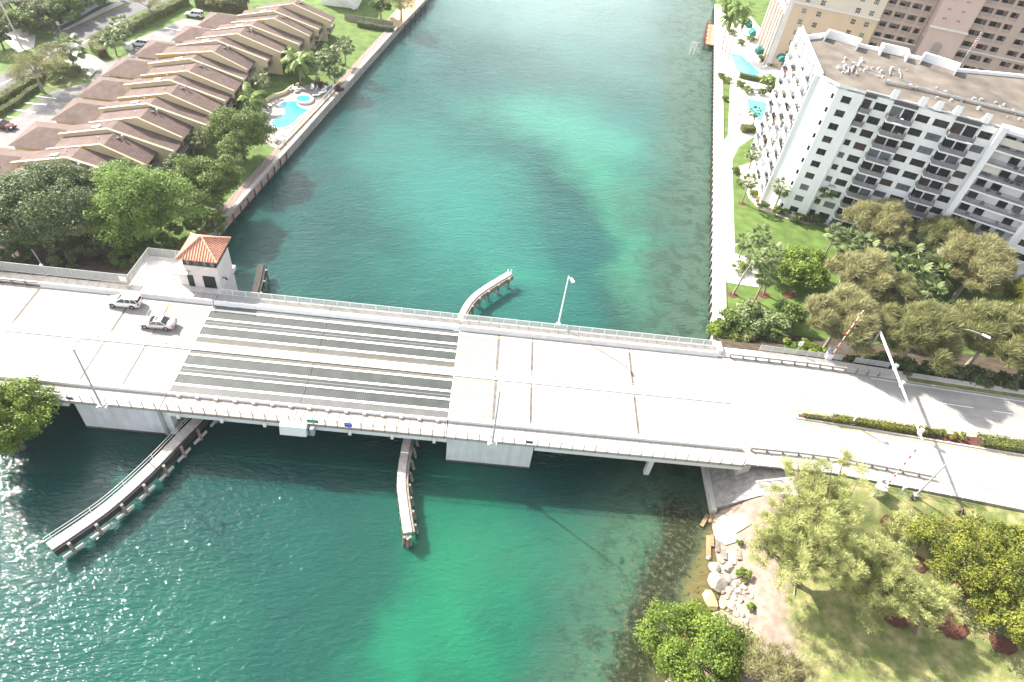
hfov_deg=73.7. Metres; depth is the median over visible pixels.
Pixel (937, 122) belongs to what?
window
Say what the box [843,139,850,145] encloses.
window
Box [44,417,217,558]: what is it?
fender
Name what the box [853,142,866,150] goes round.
window
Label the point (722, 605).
boulder
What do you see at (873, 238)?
palm tree
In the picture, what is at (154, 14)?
hedge
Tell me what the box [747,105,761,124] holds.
palm tree
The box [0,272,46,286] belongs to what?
pavement
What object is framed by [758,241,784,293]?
palm tree
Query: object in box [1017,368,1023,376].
shrub
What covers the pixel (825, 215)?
window
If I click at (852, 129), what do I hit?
window
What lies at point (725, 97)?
shrub
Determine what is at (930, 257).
palm tree
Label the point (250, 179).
riverside path
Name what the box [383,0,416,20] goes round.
tree
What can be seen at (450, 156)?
water
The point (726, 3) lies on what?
palm tree
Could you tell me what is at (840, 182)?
window
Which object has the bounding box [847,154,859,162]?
window
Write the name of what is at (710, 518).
timber beam
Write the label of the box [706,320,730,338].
shrub
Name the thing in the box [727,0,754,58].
palm tree
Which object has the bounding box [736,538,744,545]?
shrub
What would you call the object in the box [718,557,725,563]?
boulder
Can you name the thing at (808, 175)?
window
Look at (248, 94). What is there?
palm tree
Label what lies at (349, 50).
palm tree
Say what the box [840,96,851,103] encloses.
window
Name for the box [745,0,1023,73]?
peach condominium
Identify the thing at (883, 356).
shrub
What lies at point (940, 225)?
tree
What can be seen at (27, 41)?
pavement
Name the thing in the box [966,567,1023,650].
tree
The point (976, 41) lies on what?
flagpole
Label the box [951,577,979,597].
mulch ring
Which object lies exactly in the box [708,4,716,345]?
seawall
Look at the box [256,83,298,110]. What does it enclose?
garden wall
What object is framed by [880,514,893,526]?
mulch ring
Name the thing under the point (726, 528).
concrete slab
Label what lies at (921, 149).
window
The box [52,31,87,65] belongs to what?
palm tree
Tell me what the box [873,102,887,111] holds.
window
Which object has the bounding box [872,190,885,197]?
window
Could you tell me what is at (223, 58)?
townhouse
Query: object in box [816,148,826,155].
window
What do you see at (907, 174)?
window
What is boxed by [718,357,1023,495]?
road
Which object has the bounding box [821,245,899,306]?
tree
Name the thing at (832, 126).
window
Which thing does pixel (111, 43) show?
palm tree
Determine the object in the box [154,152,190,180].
tree
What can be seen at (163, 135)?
townhouse
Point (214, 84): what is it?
townhouse
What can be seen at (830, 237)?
palm tree
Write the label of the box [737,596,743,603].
boulder
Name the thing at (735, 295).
mulch ring
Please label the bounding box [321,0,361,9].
white house
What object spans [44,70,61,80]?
shrub
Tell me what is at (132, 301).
car
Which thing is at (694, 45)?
warning sign
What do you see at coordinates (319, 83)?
shrub
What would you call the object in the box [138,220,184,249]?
shrub
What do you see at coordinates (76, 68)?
shrub
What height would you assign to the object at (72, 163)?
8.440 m
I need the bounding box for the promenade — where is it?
[717,5,725,346]
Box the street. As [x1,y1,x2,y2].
[0,0,165,90]
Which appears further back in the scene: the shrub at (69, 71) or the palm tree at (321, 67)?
the palm tree at (321, 67)
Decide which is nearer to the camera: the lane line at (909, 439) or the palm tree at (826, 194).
the lane line at (909, 439)
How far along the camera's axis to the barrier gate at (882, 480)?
87.02 m
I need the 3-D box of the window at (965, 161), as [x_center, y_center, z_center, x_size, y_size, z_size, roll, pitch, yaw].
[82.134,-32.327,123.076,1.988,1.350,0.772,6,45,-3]
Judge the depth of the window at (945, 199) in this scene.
128.67 m
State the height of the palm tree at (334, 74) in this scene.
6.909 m
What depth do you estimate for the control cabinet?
87.67 m
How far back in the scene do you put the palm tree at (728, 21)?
192.62 m
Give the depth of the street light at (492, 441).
83.27 m
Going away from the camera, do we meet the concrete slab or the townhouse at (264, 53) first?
the concrete slab
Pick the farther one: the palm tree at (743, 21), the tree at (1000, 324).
the palm tree at (743, 21)
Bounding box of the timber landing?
[383,0,425,33]
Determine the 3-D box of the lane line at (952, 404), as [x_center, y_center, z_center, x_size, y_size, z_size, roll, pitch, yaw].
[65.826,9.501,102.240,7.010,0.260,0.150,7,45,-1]
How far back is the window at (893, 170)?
128.88 m
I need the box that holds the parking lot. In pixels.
[0,18,200,148]
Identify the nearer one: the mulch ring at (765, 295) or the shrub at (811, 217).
the mulch ring at (765, 295)
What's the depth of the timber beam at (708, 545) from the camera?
86.93 m
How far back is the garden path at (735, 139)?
170.53 m
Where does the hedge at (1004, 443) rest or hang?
on the planting bed at (972, 441)
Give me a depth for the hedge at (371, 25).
183.42 m
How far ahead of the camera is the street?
166.73 m
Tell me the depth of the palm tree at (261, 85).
149.67 m
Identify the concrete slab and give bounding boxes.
[708,511,750,545]
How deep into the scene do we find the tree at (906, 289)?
113.08 m
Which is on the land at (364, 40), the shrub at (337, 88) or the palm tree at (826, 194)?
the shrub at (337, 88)
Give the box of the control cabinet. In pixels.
[871,484,887,496]
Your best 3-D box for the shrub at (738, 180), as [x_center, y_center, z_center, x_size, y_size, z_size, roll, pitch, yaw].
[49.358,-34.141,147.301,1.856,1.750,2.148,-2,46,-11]
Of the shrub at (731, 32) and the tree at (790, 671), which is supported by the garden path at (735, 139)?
the shrub at (731, 32)
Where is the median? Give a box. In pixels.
[794,412,1023,455]
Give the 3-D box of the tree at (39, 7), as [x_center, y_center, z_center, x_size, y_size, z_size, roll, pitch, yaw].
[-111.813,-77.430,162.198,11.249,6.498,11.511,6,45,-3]
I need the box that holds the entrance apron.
[66,50,104,77]
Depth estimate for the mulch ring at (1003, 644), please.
80.01 m
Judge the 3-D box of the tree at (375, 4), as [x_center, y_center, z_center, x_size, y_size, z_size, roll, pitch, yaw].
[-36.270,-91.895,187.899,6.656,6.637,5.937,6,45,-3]
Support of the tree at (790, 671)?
on the park ground
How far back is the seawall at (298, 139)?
148.10 m
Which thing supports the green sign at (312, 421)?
attached to the bascule bridge
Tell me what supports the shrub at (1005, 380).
on the embankment at (994, 365)
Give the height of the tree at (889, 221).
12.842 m
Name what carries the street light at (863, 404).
on the median
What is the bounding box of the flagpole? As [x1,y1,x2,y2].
[961,31,981,62]
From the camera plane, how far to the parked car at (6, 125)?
131.78 m
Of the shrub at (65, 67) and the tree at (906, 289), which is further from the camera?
the shrub at (65, 67)
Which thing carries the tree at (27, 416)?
on the shore
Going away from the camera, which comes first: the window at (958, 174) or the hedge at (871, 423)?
the hedge at (871, 423)
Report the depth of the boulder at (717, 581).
83.11 m
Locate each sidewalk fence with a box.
[745,460,978,500]
[759,345,890,367]
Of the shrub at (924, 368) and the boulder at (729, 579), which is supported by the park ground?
the boulder at (729, 579)
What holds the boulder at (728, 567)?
on the park ground
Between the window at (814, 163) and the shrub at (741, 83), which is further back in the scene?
the shrub at (741, 83)
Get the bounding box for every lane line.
[790,410,978,434]
[793,420,1023,458]
[872,378,1023,401]
[930,401,973,407]
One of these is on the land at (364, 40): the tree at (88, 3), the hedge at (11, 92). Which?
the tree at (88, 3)
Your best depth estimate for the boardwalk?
127.43 m
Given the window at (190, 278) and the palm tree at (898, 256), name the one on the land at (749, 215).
the palm tree at (898, 256)
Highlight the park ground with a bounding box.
[665,470,1023,681]
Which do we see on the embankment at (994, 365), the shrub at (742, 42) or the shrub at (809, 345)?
the shrub at (809, 345)
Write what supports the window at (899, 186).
in the white condominium at (851, 118)
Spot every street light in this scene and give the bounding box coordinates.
[73,336,104,407]
[490,378,502,444]
[556,276,574,325]
[850,402,865,424]
[913,455,948,496]
[927,328,990,364]
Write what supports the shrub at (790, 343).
on the embankment at (994, 365)
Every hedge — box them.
[0,68,45,106]
[0,82,39,115]
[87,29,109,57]
[107,0,189,38]
[193,0,248,12]
[356,20,394,31]
[739,71,772,84]
[740,122,756,133]
[802,412,832,420]
[830,413,941,437]
[974,432,1023,452]
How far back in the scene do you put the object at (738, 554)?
85.38 m
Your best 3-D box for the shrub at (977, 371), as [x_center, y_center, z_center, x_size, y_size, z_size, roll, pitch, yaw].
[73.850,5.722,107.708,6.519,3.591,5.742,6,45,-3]
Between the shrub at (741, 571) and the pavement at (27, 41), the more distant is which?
the pavement at (27, 41)
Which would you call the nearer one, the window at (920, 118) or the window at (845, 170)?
the window at (920, 118)
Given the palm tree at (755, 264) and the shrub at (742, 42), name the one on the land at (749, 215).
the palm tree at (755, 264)
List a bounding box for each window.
[187,274,195,285]
[201,275,217,288]
[790,206,798,211]
[794,195,803,201]
[799,183,808,190]
[805,172,814,178]
[810,160,820,167]
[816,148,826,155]
[818,212,829,219]
[822,135,831,142]
[823,201,835,208]
[828,122,838,130]
[829,190,840,197]
[831,164,838,169]
[834,109,844,117]
[834,178,847,186]
[837,151,844,157]
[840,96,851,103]
[840,166,853,174]
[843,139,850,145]
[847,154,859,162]
[849,127,856,132]
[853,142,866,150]
[859,129,873,137]
[866,116,879,124]
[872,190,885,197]
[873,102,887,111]
[879,178,892,186]
[885,166,899,174]
[889,194,903,200]
[892,154,906,162]
[895,183,910,191]
[899,141,914,149]
[902,171,917,179]
[907,127,921,136]
[909,158,925,167]
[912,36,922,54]
[914,114,929,123]
[916,145,933,154]
[924,132,940,141]
[928,42,941,55]
[929,207,942,213]
[932,119,949,128]
[936,195,949,202]
[944,183,957,190]
[952,170,966,178]
[960,157,975,166]
[968,144,983,153]
[977,131,992,139]
[1014,252,1023,261]
[1017,239,1023,246]
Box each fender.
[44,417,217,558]
[245,264,268,309]
[396,438,418,547]
[455,269,513,330]
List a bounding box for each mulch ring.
[728,292,737,297]
[759,291,769,297]
[781,291,795,298]
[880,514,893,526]
[883,604,910,627]
[915,556,929,571]
[935,610,969,639]
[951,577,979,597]
[989,633,1017,655]
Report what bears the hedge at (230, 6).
on the land at (364, 40)
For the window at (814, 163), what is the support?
in the white condominium at (851, 118)
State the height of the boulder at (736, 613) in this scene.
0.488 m
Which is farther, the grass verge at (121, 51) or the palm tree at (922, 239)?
the grass verge at (121, 51)
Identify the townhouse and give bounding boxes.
[0,132,159,199]
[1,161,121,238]
[8,107,194,168]
[51,84,221,147]
[78,62,242,112]
[103,43,255,90]
[134,27,286,80]
[171,14,313,63]
[197,0,334,48]
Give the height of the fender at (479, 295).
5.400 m
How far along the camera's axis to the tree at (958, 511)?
88.26 m
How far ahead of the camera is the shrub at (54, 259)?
104.09 m
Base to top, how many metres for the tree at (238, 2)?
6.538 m
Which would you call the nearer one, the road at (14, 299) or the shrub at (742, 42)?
the road at (14, 299)
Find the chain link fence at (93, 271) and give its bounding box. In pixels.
[0,248,177,283]
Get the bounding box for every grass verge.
[71,3,127,29]
[85,7,183,62]
[907,377,1023,398]
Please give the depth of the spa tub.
152.42 m
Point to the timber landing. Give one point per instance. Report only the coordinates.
(394, 17)
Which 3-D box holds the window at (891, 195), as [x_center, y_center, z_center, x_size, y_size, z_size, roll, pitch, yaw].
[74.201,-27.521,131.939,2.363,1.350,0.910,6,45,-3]
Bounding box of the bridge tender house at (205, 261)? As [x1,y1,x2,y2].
[172,232,238,307]
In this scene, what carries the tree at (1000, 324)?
on the embankment at (994, 365)
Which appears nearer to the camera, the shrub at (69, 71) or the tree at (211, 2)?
the shrub at (69, 71)
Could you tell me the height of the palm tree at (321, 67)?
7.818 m
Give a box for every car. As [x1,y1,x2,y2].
[0,119,16,130]
[106,293,142,309]
[131,37,148,46]
[138,314,176,330]
[184,9,203,18]
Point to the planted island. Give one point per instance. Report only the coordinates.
(72, 80)
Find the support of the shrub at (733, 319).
on the embankment at (994, 365)
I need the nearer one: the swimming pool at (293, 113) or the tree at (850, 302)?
the tree at (850, 302)
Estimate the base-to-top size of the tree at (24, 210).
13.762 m
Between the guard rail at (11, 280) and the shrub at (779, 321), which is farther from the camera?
the shrub at (779, 321)
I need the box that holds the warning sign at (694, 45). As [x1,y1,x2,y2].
[689,42,697,54]
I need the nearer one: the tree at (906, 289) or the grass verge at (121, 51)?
the tree at (906, 289)
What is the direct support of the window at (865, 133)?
in the white condominium at (851, 118)
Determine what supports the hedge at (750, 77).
on the land at (749, 215)
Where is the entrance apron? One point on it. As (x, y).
(92, 64)
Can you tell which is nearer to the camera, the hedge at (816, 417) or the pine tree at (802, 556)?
the pine tree at (802, 556)
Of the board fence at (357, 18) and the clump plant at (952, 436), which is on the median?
the clump plant at (952, 436)
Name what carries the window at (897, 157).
in the white condominium at (851, 118)
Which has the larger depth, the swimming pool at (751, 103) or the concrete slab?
the swimming pool at (751, 103)
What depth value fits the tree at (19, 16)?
156.53 m
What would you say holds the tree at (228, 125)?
on the land at (364, 40)
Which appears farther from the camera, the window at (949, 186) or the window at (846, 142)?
the window at (846, 142)
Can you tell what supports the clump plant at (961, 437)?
on the median
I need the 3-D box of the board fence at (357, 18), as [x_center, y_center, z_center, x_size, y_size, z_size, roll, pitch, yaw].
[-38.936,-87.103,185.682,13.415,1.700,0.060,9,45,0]
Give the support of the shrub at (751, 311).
on the embankment at (994, 365)
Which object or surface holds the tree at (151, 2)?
on the grass verge at (121, 51)
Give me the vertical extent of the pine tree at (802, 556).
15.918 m
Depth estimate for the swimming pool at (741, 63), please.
194.00 m
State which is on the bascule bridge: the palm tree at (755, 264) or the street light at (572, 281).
the street light at (572, 281)
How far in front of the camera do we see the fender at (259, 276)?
109.77 m
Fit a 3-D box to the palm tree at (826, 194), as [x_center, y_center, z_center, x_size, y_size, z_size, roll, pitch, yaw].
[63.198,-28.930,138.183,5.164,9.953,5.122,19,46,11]
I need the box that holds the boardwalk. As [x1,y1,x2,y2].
[225,152,287,224]
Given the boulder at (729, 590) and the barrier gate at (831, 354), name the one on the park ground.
the boulder at (729, 590)
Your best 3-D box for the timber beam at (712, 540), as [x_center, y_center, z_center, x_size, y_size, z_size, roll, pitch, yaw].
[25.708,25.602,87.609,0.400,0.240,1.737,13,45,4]
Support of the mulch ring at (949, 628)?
on the park ground
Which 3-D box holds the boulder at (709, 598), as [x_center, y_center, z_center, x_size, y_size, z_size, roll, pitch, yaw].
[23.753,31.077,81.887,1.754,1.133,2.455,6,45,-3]
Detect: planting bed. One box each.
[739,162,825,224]
[798,414,1023,453]
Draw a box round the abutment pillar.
[715,341,722,353]
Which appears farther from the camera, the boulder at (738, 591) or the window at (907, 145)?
the window at (907, 145)
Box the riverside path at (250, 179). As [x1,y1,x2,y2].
[174,31,389,257]
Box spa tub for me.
[294,94,313,104]
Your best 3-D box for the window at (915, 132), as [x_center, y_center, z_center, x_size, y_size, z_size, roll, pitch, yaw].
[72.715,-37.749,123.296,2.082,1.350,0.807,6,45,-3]
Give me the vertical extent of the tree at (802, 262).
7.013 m
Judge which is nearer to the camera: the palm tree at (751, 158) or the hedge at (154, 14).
the palm tree at (751, 158)
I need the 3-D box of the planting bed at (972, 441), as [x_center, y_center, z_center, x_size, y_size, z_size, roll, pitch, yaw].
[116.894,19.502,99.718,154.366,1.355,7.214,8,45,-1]
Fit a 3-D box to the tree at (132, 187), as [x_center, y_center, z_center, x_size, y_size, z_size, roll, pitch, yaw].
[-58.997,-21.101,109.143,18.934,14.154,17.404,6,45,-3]
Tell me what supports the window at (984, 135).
in the white condominium at (851, 118)
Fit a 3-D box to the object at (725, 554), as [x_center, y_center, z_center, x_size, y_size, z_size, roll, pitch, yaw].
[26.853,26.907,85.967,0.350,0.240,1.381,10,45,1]
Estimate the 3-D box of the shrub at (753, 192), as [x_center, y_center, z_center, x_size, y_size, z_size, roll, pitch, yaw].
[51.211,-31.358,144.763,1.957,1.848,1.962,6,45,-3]
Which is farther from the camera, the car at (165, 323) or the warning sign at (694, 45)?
the warning sign at (694, 45)
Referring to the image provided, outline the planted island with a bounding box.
[42,64,89,87]
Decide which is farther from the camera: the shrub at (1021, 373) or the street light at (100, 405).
the shrub at (1021, 373)
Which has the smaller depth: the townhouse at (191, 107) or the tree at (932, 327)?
the tree at (932, 327)
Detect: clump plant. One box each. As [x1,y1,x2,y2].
[940,428,947,436]
[949,434,956,439]
[958,435,967,439]
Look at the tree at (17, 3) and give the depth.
161.88 m
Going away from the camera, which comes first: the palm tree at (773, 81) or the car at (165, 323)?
the car at (165, 323)
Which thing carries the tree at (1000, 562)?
on the park ground
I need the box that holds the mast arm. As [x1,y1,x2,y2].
[858,331,924,439]
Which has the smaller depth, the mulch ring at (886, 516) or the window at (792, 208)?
the mulch ring at (886, 516)
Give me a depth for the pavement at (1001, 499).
90.47 m
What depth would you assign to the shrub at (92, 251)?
106.56 m
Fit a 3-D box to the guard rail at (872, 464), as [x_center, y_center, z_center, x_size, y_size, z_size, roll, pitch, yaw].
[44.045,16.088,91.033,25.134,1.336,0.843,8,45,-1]
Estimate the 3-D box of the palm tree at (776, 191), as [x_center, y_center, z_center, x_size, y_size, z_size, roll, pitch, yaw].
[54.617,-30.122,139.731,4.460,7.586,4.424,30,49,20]
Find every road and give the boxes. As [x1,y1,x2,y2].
[0,283,39,336]
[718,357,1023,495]
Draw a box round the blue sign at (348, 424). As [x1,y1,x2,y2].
[344,423,351,426]
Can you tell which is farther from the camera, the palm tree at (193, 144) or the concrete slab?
the palm tree at (193, 144)
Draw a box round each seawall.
[206,0,427,235]
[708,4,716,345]
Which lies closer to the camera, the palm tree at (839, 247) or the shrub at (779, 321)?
the shrub at (779, 321)
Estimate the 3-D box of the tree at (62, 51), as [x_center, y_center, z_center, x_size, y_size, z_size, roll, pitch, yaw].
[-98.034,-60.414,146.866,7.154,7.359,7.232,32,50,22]
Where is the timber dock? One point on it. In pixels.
(709, 35)
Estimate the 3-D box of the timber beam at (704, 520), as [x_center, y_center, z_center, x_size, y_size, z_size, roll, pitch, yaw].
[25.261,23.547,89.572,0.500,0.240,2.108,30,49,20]
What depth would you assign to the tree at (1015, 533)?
85.18 m
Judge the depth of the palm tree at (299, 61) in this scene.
153.70 m
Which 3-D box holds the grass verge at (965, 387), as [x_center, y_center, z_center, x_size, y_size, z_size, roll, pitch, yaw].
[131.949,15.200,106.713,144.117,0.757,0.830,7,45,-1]
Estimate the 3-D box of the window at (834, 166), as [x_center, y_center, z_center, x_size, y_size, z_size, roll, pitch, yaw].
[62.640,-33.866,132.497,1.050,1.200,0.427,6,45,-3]
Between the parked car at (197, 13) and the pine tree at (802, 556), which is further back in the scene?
the parked car at (197, 13)
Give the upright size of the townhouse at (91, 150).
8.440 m
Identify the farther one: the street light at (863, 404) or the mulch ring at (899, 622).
the street light at (863, 404)
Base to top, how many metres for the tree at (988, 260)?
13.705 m
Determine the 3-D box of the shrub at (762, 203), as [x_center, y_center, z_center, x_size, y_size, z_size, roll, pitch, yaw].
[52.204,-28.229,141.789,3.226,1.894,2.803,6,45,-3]
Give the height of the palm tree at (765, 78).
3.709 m
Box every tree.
[0,0,45,22]
[0,18,13,50]
[0,156,105,249]
[0,374,62,456]
[2,7,43,35]
[2,51,71,92]
[19,0,67,29]
[34,41,71,70]
[45,0,85,22]
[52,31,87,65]
[54,164,112,203]
[76,157,208,248]
[80,0,106,7]
[99,25,126,55]
[108,13,134,39]
[129,0,162,11]
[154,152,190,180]
[166,153,245,208]
[184,130,204,155]
[201,105,277,159]
[204,0,221,11]
[220,0,249,5]
[228,82,267,113]
[252,70,270,95]
[280,45,305,74]
[280,50,315,83]
[308,51,327,81]
[319,43,341,78]
[325,54,346,83]
[334,35,355,66]
[367,0,391,18]
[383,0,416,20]
[632,596,760,681]
[715,0,733,50]
[718,8,740,52]
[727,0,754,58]
[732,243,771,294]
[733,230,753,257]
[736,13,754,33]
[740,172,758,202]
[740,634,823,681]
[742,445,884,606]
[744,146,759,168]
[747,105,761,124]
[749,223,772,253]
[752,262,780,300]
[758,74,773,86]
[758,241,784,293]
[765,243,830,291]
[768,75,776,87]
[770,176,790,209]
[803,281,882,359]
[818,181,838,199]
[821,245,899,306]
[824,222,846,252]
[830,227,864,258]
[836,531,934,635]
[842,196,913,251]
[844,231,881,254]
[869,271,926,312]
[873,298,968,378]
[873,506,924,552]
[883,562,964,641]
[884,238,926,274]
[888,250,916,277]
[892,252,937,297]
[899,232,942,269]
[902,507,1023,611]
[911,213,977,260]
[912,272,947,304]
[913,250,952,292]
[926,227,1020,299]
[952,295,1023,371]
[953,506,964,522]
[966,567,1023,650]
[993,519,1023,572]
[1002,275,1023,305]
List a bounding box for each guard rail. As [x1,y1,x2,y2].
[0,278,38,285]
[729,353,890,376]
[750,446,935,477]
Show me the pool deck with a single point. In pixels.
(274, 110)
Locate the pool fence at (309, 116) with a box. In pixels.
[278,83,336,148]
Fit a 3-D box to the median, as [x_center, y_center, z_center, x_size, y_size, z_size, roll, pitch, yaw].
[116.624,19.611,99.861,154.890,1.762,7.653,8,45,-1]
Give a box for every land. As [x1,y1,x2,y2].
[0,0,402,257]
[715,0,1023,389]
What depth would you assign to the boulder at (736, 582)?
82.99 m
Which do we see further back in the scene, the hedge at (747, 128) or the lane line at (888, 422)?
the hedge at (747, 128)
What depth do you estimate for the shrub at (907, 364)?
106.38 m
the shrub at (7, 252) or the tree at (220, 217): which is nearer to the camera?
the shrub at (7, 252)
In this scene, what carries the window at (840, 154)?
in the white condominium at (851, 118)
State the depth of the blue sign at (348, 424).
85.77 m
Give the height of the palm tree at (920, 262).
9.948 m
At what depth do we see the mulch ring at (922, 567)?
85.81 m
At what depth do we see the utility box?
160.17 m
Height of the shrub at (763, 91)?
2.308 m
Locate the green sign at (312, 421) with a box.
[307,419,317,422]
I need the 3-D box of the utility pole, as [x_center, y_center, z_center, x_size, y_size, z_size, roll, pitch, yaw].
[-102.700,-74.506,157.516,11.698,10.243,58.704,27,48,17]
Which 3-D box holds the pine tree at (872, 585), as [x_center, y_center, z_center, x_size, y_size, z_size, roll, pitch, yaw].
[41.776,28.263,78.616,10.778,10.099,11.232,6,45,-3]
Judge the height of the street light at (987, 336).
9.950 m
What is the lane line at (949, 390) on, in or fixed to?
on the road at (764, 398)
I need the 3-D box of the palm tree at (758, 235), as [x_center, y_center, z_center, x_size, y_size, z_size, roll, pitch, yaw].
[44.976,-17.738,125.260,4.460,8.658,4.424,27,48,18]
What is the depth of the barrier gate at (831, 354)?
104.41 m
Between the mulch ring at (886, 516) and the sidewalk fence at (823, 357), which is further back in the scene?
the sidewalk fence at (823, 357)
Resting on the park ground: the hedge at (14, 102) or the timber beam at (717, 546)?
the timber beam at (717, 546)
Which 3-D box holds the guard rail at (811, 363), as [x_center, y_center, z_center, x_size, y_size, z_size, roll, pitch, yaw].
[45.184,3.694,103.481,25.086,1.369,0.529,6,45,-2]
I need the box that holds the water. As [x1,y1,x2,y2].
[0,0,720,681]
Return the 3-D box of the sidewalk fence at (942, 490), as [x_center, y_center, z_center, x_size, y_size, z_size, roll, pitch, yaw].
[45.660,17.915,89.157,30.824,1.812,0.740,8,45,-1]
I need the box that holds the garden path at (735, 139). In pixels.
[722,13,780,286]
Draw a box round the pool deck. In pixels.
[261,84,332,147]
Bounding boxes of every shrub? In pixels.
[0,238,33,262]
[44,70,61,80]
[45,244,78,268]
[56,61,69,70]
[59,69,76,78]
[69,64,88,72]
[73,231,119,261]
[107,237,140,268]
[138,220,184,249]
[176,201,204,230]
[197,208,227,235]
[315,81,327,87]
[334,84,343,91]
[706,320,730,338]
[717,71,734,81]
[717,307,754,341]
[721,95,729,101]
[727,29,737,34]
[731,166,739,173]
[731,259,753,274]
[731,299,773,335]
[734,566,752,582]
[736,80,746,87]
[736,178,744,184]
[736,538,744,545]
[737,38,745,44]
[737,328,757,342]
[742,85,754,93]
[746,602,755,609]
[747,36,756,41]
[749,189,758,195]
[753,308,792,342]
[755,199,770,206]
[758,88,767,94]
[767,85,774,92]
[772,205,782,214]
[772,298,807,331]
[780,208,792,215]
[782,337,806,354]
[793,212,806,221]
[798,338,817,356]
[804,212,825,223]
[811,342,833,358]
[845,342,879,365]
[873,350,900,369]
[892,355,920,377]
[916,360,944,376]
[944,363,977,380]
[962,363,996,389]
[991,370,1022,390]
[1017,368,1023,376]
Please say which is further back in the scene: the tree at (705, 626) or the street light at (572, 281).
the street light at (572, 281)
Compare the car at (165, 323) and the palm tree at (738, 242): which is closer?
the car at (165, 323)
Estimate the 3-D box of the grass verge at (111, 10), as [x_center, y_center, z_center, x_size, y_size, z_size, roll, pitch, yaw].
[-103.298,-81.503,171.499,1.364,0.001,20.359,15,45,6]
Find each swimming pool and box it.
[270,100,309,128]
[730,53,761,75]
[746,97,766,121]
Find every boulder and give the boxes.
[702,590,717,610]
[707,571,728,591]
[708,562,720,572]
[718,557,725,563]
[719,601,726,608]
[723,563,733,572]
[725,575,732,583]
[725,586,733,595]
[727,601,736,611]
[733,580,739,585]
[733,610,739,617]
[735,588,742,594]
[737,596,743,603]
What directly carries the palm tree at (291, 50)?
on the land at (364, 40)
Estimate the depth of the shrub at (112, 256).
106.08 m
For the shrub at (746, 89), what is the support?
on the garden path at (735, 139)
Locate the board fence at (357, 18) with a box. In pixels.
[344,14,392,25]
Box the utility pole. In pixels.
[0,0,26,48]
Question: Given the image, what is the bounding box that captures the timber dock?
[703,19,713,48]
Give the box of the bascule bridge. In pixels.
[0,256,796,513]
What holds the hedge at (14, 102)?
on the grass verge
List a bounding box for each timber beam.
[699,513,709,527]
[706,535,710,555]
[708,513,712,523]
[710,534,713,546]
[716,540,719,552]
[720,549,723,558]
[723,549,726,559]
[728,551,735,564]
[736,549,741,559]
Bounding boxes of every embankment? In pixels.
[0,242,147,284]
[707,323,1023,388]
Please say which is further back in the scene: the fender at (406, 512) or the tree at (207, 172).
the tree at (207, 172)
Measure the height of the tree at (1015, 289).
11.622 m
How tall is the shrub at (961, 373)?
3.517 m
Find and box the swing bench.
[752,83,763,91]
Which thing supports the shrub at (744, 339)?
on the embankment at (994, 365)
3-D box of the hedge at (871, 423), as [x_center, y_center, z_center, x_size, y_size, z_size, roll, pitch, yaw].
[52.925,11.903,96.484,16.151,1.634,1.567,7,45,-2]
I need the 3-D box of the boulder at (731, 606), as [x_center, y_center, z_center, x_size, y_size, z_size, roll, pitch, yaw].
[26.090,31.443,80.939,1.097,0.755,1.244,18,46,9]
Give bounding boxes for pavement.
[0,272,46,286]
[5,29,35,51]
[63,1,122,29]
[718,347,1023,399]
[741,449,1023,511]
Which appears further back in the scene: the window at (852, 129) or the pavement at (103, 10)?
the pavement at (103, 10)
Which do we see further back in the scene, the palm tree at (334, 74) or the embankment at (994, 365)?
the palm tree at (334, 74)
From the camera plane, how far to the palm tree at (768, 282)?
115.55 m
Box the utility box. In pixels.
[124,42,132,49]
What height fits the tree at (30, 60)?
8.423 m
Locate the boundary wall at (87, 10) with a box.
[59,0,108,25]
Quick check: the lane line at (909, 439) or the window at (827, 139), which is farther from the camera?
the window at (827, 139)
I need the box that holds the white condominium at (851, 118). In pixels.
[751,27,1023,279]
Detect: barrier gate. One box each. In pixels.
[824,310,863,359]
[877,446,918,487]
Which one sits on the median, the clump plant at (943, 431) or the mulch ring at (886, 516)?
the clump plant at (943, 431)
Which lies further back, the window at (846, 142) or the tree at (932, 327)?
the window at (846, 142)
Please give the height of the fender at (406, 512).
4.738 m
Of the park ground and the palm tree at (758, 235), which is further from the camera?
the palm tree at (758, 235)
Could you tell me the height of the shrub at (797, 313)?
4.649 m
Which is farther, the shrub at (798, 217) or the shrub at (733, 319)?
the shrub at (798, 217)
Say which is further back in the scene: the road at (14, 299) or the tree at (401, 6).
the tree at (401, 6)
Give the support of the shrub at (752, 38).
on the garden path at (735, 139)
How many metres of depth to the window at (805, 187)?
136.39 m
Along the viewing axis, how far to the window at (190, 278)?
100.29 m
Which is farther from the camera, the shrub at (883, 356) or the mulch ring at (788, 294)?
the mulch ring at (788, 294)

